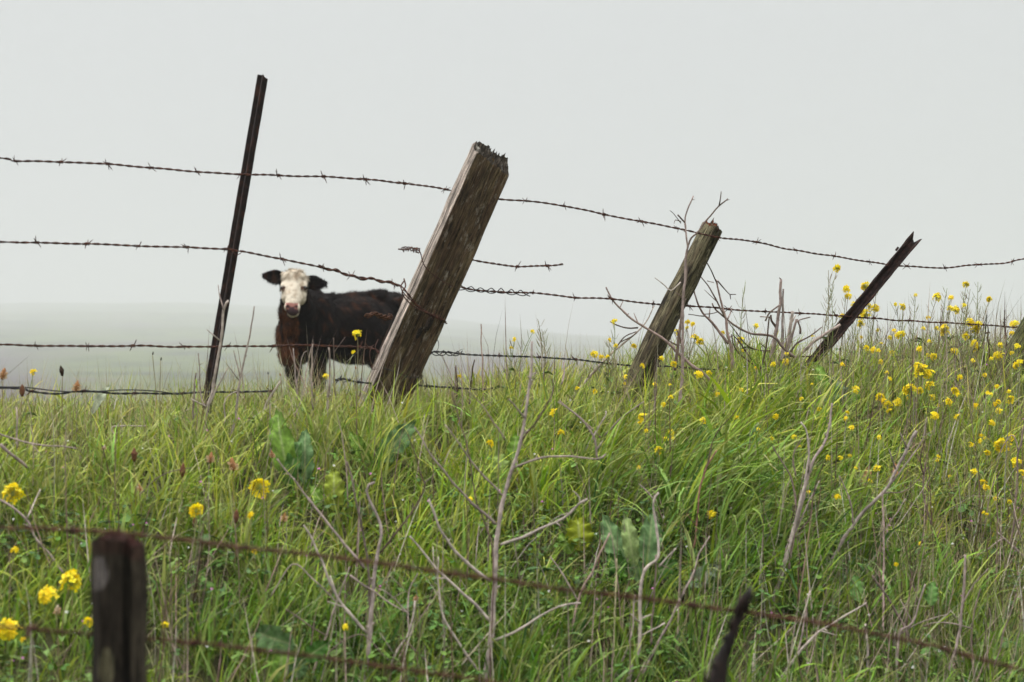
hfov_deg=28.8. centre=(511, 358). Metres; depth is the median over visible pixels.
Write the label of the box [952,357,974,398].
mustard plant
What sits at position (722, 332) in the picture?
mustard plant
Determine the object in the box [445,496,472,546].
mustard plant
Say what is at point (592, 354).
mustard plant
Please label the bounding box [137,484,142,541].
seed head weed
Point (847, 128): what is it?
sky
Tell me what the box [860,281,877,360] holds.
mustard plant
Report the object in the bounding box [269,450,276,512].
seed head weed
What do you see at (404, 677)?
dead stalks
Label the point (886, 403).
mustard plant
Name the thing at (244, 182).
steel post
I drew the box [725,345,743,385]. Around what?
mustard plant
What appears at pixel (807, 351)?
mustard plant
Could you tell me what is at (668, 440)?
mustard plant
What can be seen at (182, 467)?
seed head weed
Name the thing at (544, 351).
mustard plant
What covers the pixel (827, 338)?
mustard plant
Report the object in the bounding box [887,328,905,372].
mustard plant
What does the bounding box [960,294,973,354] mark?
mustard plant
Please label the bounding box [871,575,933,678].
dead weed
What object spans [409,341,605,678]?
dead weed
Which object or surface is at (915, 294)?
mustard plant
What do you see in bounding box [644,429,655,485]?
mustard plant
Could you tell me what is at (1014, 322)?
mustard plant
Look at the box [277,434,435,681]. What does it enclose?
dead weed
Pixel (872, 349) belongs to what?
mustard plant
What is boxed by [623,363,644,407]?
mustard plant
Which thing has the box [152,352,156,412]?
seed head weed
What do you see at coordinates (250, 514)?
mustard plant
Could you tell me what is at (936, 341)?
mustard plant
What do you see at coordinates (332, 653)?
ground cover
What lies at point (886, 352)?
mustard plant
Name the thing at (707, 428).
leafy weed
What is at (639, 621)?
dead weed
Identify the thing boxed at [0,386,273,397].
barbed wire
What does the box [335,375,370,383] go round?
barbed wire
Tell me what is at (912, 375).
mustard plant
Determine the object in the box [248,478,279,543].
mustard plant
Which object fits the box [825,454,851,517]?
mustard plant
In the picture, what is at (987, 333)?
dead weed
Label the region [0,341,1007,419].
field grass
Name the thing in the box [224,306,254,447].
dead weed
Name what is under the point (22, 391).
seed head weed
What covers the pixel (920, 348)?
mustard plant
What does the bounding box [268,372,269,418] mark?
seed head weed
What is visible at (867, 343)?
mustard plant
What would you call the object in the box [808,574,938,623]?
leafy weed
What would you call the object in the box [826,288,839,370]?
mustard plant
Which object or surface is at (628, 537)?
leafy weed
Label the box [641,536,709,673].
dead weed
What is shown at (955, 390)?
mustard plant
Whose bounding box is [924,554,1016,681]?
dead weed
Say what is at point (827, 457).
mustard plant
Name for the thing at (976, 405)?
mustard plant
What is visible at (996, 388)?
mustard plant
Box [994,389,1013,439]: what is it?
mustard plant
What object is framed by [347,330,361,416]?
mustard plant
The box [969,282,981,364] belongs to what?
mustard plant
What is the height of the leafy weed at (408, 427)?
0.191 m
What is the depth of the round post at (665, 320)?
6.98 m
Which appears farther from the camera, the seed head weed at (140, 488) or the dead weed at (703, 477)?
the dead weed at (703, 477)
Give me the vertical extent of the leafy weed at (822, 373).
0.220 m
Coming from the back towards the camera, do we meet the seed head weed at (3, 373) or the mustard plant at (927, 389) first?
the mustard plant at (927, 389)
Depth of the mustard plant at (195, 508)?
5.06 m
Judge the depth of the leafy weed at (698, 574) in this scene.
5.53 m
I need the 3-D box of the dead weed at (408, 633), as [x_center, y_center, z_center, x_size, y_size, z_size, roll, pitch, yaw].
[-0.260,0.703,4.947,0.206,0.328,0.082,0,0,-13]
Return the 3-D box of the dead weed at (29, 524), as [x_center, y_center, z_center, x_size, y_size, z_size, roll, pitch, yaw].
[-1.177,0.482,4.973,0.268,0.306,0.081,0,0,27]
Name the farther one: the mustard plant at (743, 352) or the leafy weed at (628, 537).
the mustard plant at (743, 352)
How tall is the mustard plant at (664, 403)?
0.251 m
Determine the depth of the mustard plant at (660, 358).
6.89 m
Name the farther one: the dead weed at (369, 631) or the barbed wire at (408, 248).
the barbed wire at (408, 248)
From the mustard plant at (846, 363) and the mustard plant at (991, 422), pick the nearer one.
the mustard plant at (991, 422)
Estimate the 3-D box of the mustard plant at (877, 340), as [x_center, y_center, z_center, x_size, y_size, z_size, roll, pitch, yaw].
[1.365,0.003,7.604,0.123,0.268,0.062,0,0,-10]
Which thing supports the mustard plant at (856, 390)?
on the ground at (146, 324)
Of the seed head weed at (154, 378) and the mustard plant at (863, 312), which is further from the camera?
the mustard plant at (863, 312)
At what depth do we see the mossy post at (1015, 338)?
7.65 m
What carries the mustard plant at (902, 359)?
on the ground at (146, 324)
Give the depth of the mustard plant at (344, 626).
4.79 m
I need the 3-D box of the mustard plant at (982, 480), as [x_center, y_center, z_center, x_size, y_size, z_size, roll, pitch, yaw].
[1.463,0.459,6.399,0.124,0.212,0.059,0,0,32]
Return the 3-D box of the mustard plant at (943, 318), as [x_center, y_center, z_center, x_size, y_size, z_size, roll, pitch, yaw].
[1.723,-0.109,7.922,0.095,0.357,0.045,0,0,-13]
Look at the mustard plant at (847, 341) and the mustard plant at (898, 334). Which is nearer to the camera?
the mustard plant at (898, 334)
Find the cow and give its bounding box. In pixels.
[262,268,424,398]
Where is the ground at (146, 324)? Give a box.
[0,302,1023,681]
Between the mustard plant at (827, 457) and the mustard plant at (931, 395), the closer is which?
the mustard plant at (827, 457)
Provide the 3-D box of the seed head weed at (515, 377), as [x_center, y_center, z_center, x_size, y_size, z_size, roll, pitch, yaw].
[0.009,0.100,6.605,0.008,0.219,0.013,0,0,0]
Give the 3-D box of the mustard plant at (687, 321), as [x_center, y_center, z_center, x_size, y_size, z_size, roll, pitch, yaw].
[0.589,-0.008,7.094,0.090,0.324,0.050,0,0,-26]
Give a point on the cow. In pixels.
(315, 310)
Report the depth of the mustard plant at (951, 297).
7.84 m
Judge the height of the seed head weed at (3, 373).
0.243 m
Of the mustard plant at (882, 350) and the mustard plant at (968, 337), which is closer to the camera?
the mustard plant at (882, 350)
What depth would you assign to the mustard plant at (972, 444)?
6.60 m
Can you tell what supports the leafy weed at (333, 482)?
on the ground at (146, 324)
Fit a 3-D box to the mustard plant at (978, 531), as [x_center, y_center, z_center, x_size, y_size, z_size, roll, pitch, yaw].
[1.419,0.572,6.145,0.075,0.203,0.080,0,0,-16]
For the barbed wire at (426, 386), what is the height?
0.045 m
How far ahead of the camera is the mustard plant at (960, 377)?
7.10 m
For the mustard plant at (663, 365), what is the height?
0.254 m
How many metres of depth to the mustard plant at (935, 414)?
6.73 m
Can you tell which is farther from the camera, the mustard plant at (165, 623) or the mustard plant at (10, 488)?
the mustard plant at (10, 488)
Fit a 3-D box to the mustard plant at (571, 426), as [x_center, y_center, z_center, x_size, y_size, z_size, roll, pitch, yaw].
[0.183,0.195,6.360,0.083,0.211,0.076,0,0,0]
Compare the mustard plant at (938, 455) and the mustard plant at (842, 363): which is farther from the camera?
the mustard plant at (842, 363)
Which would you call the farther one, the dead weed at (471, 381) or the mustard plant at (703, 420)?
the dead weed at (471, 381)
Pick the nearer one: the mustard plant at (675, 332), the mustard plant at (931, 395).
the mustard plant at (931, 395)
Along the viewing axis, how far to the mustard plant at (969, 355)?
7.45 m
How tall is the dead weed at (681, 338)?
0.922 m
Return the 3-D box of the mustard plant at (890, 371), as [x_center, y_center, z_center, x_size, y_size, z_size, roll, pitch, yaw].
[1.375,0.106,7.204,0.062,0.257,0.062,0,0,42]
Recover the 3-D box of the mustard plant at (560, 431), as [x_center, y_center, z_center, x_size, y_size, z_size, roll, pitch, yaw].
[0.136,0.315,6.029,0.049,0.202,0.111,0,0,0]
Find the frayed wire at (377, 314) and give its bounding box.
[364,311,392,320]
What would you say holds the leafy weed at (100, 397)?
on the ground at (146, 324)
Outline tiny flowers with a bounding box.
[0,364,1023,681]
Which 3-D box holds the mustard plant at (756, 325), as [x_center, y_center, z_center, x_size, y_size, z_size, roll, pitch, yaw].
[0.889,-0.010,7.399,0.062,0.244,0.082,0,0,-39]
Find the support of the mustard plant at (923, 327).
on the ground at (146, 324)
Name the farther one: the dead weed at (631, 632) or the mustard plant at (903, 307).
the mustard plant at (903, 307)
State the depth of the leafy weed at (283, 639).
4.73 m
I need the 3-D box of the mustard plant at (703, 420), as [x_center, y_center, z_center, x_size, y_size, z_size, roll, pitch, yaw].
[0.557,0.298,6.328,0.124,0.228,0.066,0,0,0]
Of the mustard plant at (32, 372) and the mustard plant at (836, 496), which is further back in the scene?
the mustard plant at (836, 496)
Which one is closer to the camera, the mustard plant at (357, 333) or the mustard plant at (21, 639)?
the mustard plant at (21, 639)
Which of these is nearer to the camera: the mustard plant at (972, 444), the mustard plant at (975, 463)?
the mustard plant at (972, 444)
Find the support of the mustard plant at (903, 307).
on the ground at (146, 324)
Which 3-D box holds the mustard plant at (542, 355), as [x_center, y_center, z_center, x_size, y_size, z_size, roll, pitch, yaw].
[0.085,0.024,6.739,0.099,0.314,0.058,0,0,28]
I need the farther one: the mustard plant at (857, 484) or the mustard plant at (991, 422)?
the mustard plant at (991, 422)
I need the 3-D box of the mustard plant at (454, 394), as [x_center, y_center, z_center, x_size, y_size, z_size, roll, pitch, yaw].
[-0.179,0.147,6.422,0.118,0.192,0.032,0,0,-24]
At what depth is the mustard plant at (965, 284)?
7.97 m
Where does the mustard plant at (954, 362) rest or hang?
on the ground at (146, 324)
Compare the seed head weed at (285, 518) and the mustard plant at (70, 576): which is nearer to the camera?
the mustard plant at (70, 576)
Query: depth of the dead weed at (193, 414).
5.90 m
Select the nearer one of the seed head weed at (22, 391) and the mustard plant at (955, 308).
the seed head weed at (22, 391)
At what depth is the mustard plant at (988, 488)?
6.28 m
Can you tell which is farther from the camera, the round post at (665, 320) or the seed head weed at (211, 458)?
the round post at (665, 320)
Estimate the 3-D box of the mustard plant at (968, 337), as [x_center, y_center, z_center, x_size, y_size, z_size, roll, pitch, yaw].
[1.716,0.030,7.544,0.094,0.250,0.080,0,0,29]
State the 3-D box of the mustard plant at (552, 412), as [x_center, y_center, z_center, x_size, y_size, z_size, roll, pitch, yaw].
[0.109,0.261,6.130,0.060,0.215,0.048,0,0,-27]
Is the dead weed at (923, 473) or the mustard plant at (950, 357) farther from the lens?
the mustard plant at (950, 357)
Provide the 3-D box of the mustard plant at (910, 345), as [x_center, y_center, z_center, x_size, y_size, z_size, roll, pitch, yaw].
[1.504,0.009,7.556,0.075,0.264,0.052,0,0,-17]
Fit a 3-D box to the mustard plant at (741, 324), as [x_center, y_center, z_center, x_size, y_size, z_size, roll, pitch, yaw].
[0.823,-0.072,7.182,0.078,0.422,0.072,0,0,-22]
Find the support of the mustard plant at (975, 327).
on the ground at (146, 324)
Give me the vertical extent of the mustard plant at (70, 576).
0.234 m
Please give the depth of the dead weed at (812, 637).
5.28 m
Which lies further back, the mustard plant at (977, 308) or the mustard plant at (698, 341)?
the mustard plant at (977, 308)
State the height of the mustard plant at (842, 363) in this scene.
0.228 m
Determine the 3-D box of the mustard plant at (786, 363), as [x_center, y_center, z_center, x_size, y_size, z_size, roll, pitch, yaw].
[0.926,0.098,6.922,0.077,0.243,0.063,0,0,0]
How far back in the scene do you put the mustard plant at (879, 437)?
6.47 m
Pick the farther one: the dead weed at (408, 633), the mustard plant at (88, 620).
the dead weed at (408, 633)
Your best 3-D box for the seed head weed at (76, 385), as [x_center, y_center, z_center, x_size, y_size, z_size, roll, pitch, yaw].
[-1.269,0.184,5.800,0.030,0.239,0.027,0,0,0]
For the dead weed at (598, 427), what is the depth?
6.20 m
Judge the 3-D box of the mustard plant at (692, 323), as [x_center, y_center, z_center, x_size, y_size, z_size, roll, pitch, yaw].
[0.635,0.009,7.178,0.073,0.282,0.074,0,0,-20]
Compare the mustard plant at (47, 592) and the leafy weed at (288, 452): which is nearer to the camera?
the mustard plant at (47, 592)
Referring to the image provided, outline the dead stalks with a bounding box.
[0,285,1023,681]
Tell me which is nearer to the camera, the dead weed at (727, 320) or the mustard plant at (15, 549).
the mustard plant at (15, 549)
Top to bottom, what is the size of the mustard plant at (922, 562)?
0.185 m
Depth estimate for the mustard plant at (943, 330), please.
7.68 m
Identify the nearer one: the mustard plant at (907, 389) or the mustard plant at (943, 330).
the mustard plant at (907, 389)
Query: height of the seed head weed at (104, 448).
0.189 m
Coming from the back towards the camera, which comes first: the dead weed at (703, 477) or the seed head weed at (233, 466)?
the dead weed at (703, 477)
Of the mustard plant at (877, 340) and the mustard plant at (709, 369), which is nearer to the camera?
the mustard plant at (709, 369)
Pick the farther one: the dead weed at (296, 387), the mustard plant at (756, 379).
the mustard plant at (756, 379)
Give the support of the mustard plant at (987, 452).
on the ground at (146, 324)
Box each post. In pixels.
[90,533,147,681]
[198,74,267,431]
[358,141,508,425]
[617,218,721,409]
[801,231,921,373]
[985,317,1023,394]
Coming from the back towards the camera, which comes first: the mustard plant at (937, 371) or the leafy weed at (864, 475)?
the mustard plant at (937, 371)
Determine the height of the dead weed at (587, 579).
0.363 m
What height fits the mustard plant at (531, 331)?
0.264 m
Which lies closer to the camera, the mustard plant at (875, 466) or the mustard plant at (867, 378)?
the mustard plant at (875, 466)
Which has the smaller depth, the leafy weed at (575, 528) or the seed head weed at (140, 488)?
the seed head weed at (140, 488)
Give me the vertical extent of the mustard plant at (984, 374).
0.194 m
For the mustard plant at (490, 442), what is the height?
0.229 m
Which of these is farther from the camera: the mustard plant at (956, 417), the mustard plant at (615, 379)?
the mustard plant at (956, 417)
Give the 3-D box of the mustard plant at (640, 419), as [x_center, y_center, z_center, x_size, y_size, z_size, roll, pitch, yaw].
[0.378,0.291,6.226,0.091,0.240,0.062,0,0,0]
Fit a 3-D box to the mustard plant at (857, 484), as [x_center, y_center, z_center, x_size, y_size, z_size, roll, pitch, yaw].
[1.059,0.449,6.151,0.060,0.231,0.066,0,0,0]
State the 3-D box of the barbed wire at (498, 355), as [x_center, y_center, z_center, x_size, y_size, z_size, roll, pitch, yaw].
[0.941,0.026,7.276,2.916,0.203,0.065,0,0,-33]
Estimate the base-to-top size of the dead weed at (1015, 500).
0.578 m
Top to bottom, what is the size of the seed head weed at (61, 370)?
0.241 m
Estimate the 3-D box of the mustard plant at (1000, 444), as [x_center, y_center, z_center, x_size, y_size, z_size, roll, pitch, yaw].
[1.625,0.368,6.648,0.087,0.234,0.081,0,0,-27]
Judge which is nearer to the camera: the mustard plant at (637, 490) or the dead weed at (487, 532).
the dead weed at (487, 532)
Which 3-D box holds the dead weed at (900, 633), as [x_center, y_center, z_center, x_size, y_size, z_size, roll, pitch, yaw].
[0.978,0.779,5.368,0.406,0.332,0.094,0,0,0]
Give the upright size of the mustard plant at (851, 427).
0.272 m
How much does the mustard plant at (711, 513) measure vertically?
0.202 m
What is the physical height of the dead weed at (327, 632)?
0.360 m
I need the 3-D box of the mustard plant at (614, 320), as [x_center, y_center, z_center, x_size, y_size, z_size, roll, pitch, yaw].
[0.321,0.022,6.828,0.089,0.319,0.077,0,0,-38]
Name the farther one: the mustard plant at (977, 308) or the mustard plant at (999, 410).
the mustard plant at (977, 308)
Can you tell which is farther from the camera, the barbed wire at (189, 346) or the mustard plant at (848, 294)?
the mustard plant at (848, 294)
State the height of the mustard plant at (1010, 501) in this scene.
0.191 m
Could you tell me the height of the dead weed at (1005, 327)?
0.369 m
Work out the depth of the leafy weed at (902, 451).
6.66 m
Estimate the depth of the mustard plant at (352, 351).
6.39 m
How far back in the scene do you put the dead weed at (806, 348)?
7.27 m
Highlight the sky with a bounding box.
[0,0,1023,356]
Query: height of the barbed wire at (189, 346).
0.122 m
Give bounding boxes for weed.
[0,368,7,427]
[0,407,76,468]
[0,489,63,573]
[18,384,24,446]
[52,605,60,676]
[58,366,63,435]
[71,380,81,438]
[90,385,108,437]
[98,445,106,499]
[111,416,145,444]
[126,467,191,511]
[131,448,137,499]
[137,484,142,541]
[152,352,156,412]
[159,357,161,433]
[180,463,185,523]
[186,373,196,434]
[191,285,228,441]
[192,518,197,586]
[204,452,214,517]
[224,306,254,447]
[227,457,238,505]
[232,509,238,579]
[252,624,330,681]
[258,338,343,424]
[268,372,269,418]
[269,408,314,498]
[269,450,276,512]
[270,555,388,675]
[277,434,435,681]
[280,513,287,569]
[309,466,344,525]
[348,419,416,478]
[376,573,445,681]
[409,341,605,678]
[413,595,418,637]
[441,324,483,409]
[452,392,495,679]
[490,432,520,504]
[514,355,515,401]
[514,362,643,450]
[550,533,610,668]
[558,514,593,572]
[575,306,653,394]
[600,511,677,600]
[605,287,709,379]
[606,559,616,659]
[613,484,675,681]
[614,594,637,678]
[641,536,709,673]
[655,196,694,412]
[668,563,717,599]
[669,191,729,370]
[685,409,736,571]
[688,263,794,372]
[697,422,758,460]
[760,277,796,367]
[770,403,832,606]
[779,591,866,681]
[781,317,840,370]
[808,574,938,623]
[814,363,859,409]
[817,417,931,585]
[833,584,946,677]
[861,463,897,494]
[870,437,906,460]
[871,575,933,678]
[875,491,904,650]
[904,434,943,563]
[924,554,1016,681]
[975,425,1023,556]
[983,315,989,368]
[1003,310,1011,345]
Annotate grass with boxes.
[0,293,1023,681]
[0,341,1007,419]
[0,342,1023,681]
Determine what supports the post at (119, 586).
on the ground at (146, 324)
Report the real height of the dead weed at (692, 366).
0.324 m
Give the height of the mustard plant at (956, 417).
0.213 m
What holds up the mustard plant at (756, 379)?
on the ground at (146, 324)
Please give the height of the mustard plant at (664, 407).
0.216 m
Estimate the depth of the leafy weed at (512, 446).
5.85 m
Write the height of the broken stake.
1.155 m
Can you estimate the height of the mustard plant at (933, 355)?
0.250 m
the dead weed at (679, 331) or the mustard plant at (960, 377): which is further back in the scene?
the mustard plant at (960, 377)
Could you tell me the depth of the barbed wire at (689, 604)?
2.75 m
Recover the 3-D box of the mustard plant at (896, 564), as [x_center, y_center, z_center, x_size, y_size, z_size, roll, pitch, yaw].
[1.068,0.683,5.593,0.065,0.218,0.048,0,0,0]
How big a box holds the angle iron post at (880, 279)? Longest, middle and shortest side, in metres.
0.960 x 0.055 x 0.037 m
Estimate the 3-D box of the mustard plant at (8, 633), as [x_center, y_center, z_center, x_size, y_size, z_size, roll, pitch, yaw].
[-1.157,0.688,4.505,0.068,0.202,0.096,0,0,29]
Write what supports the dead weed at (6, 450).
on the ground at (146, 324)
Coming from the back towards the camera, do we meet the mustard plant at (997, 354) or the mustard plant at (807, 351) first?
the mustard plant at (997, 354)
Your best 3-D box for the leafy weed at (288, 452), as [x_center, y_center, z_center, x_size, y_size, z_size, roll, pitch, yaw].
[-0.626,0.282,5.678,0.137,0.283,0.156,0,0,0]
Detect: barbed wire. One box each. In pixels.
[0,156,1023,270]
[0,235,446,323]
[0,339,415,377]
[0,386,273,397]
[0,517,1023,671]
[0,616,494,681]
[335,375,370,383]
[398,246,1016,327]
[418,382,492,393]
[430,340,846,378]
[473,259,562,271]
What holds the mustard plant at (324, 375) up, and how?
on the ground at (146, 324)
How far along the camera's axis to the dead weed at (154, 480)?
5.35 m
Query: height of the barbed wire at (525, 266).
0.058 m
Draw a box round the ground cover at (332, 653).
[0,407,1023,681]
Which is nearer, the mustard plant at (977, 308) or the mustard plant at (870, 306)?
the mustard plant at (870, 306)
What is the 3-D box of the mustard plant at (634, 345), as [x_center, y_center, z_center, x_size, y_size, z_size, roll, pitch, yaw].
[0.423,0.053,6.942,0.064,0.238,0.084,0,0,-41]
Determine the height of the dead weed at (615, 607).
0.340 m
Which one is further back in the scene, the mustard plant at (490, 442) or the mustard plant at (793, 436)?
the mustard plant at (793, 436)
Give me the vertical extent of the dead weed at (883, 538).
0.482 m
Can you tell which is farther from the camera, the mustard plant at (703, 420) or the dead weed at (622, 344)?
the dead weed at (622, 344)
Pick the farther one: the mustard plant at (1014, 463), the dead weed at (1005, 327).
the dead weed at (1005, 327)
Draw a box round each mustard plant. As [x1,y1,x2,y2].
[0,482,25,559]
[0,617,19,681]
[8,546,28,618]
[10,369,37,444]
[15,637,25,681]
[34,584,58,681]
[50,569,80,664]
[63,617,91,681]
[151,621,178,681]
[173,503,213,587]
[210,511,255,575]
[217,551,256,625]
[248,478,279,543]
[298,373,328,429]
[336,623,360,681]
[339,350,355,401]
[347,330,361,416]
[442,375,470,419]
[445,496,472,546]
[482,440,493,490]
[493,337,517,398]
[502,329,534,384]
[531,328,553,380]
[533,319,552,390]
[543,408,556,461]
[557,429,564,478]
[558,386,580,441]
[579,389,596,442]
[580,350,605,399]
[595,354,622,406]
[600,319,620,402]
[601,338,617,393]
[605,353,623,413]
[613,375,630,414]
[617,465,642,517]
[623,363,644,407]
[628,342,640,368]
[628,413,646,466]
[637,446,664,510]
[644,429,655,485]
[655,395,677,455]
[657,339,672,390]
[657,355,667,397]
[661,383,670,425]
[663,429,674,457]
[665,361,677,409]
[668,319,689,380]
[671,334,703,376]
[674,329,691,379]
[680,322,696,375]
[686,417,705,455]
[694,370,721,419]
[695,510,716,556]
[700,344,715,393]
[718,329,734,378]
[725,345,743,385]
[733,282,752,366]
[737,337,751,370]
[742,366,762,404]
[748,323,758,354]
[758,361,775,399]
[768,413,778,436]
[769,352,788,394]
[791,434,801,477]
[798,335,814,373]
[813,264,840,365]
[818,455,838,512]
[821,270,834,369]
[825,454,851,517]
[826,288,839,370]
[828,493,856,552]
[835,416,854,479]
[836,285,851,369]
[837,350,853,385]
[839,313,852,373]
[840,362,852,414]
[842,385,862,418]
[844,295,870,363]
[845,320,864,370]
[851,466,863,516]
[858,328,874,368]
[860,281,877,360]
[860,357,876,407]
[860,435,881,482]
[863,303,879,366]
[863,345,882,390]
[866,370,891,431]
[874,332,889,370]
[874,464,880,516]
[875,324,884,361]
[875,393,892,441]
[880,339,894,367]
[882,352,898,413]
[885,562,900,631]
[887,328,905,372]
[890,302,906,367]
[893,345,906,391]
[893,384,923,446]
[904,293,921,367]
[904,327,917,365]
[906,357,923,408]
[910,362,934,432]
[916,292,940,362]
[916,339,941,381]
[919,454,939,498]
[919,541,929,581]
[920,381,934,409]
[921,315,943,368]
[921,394,939,431]
[923,353,941,389]
[927,321,941,371]
[929,353,944,394]
[930,411,949,475]
[935,288,952,364]
[936,295,953,353]
[938,333,961,386]
[939,323,951,383]
[941,475,954,522]
[942,387,959,462]
[947,303,967,381]
[948,348,962,393]
[948,414,958,456]
[952,282,969,347]
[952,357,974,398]
[953,468,986,526]
[954,336,975,398]
[955,374,970,429]
[956,290,972,357]
[956,438,985,483]
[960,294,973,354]
[960,333,977,386]
[961,402,978,439]
[961,434,983,499]
[965,318,982,367]
[965,449,990,493]
[965,511,988,566]
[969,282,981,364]
[970,372,987,404]
[971,333,987,396]
[973,485,996,553]
[975,296,991,355]
[979,384,998,433]
[982,342,1005,400]
[987,419,1002,456]
[988,434,1014,495]
[989,336,1006,396]
[989,392,1004,458]
[990,359,1023,407]
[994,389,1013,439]
[998,457,1023,531]
[1003,343,1020,399]
[1008,500,1020,547]
[1009,320,1018,335]
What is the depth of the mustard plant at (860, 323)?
7.59 m
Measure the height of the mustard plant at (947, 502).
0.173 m
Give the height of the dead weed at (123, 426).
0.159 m
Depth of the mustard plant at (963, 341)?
7.82 m
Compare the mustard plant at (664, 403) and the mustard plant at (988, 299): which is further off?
the mustard plant at (988, 299)
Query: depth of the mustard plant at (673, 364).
6.75 m
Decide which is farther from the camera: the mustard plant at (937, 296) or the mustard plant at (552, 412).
the mustard plant at (937, 296)
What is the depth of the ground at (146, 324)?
711.92 m
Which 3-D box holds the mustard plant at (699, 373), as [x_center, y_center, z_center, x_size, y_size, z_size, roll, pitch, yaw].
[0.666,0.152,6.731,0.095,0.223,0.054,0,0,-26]
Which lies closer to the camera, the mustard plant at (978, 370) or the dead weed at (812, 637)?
the dead weed at (812, 637)
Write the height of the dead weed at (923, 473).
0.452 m
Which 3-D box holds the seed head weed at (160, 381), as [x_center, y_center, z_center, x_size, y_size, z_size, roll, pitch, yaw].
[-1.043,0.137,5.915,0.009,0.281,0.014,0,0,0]
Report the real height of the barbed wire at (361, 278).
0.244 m
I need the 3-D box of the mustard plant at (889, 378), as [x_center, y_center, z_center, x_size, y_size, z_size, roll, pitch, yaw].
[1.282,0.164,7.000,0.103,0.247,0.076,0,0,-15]
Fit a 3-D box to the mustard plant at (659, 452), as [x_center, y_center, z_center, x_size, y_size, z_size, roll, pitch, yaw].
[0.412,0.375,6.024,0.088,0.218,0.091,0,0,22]
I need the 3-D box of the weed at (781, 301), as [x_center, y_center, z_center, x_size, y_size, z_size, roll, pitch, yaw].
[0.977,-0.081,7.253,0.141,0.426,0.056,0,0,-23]
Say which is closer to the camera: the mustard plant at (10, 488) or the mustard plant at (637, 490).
the mustard plant at (10, 488)
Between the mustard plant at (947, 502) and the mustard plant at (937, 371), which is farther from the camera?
the mustard plant at (937, 371)
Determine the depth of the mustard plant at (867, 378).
7.09 m
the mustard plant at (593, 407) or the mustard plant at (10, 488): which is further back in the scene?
the mustard plant at (593, 407)
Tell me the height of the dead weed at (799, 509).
0.614 m
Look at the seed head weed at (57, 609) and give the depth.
4.60 m
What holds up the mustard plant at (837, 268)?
on the ground at (146, 324)
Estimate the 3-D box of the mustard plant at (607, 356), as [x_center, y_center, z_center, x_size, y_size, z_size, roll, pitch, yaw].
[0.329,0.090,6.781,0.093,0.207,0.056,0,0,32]
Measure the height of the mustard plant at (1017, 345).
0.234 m
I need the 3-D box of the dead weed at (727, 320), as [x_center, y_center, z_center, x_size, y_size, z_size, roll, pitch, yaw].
[0.815,-0.123,7.117,0.400,0.439,0.098,0,0,0]
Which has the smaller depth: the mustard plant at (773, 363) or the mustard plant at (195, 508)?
the mustard plant at (195, 508)
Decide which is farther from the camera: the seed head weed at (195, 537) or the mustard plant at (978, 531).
the mustard plant at (978, 531)
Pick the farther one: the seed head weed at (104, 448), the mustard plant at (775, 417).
the mustard plant at (775, 417)
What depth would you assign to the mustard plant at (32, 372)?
5.79 m
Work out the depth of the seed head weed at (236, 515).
5.16 m
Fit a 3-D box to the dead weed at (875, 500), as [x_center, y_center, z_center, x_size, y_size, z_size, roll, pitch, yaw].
[1.051,0.444,5.788,0.434,0.543,0.054,0,0,-21]
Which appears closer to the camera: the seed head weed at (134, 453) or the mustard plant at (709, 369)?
the seed head weed at (134, 453)
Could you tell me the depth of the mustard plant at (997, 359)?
7.52 m
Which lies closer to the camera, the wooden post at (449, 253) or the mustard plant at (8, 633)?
the mustard plant at (8, 633)
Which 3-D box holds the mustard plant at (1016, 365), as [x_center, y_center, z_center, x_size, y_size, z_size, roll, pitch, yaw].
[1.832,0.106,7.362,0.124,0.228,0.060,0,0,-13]
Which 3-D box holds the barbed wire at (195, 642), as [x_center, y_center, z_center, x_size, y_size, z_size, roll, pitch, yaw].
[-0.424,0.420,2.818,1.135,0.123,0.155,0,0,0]
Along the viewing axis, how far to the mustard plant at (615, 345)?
6.79 m
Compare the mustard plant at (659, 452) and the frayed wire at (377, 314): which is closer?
the mustard plant at (659, 452)
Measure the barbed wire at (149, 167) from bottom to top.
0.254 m
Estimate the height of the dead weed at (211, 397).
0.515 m
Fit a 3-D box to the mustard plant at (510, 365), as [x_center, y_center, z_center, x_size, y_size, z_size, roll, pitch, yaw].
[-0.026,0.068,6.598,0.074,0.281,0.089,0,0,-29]
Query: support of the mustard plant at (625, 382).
on the ground at (146, 324)
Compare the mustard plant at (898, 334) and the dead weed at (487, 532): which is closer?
the dead weed at (487, 532)
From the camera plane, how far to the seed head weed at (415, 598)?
5.04 m
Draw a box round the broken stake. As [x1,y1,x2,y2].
[702,587,752,681]

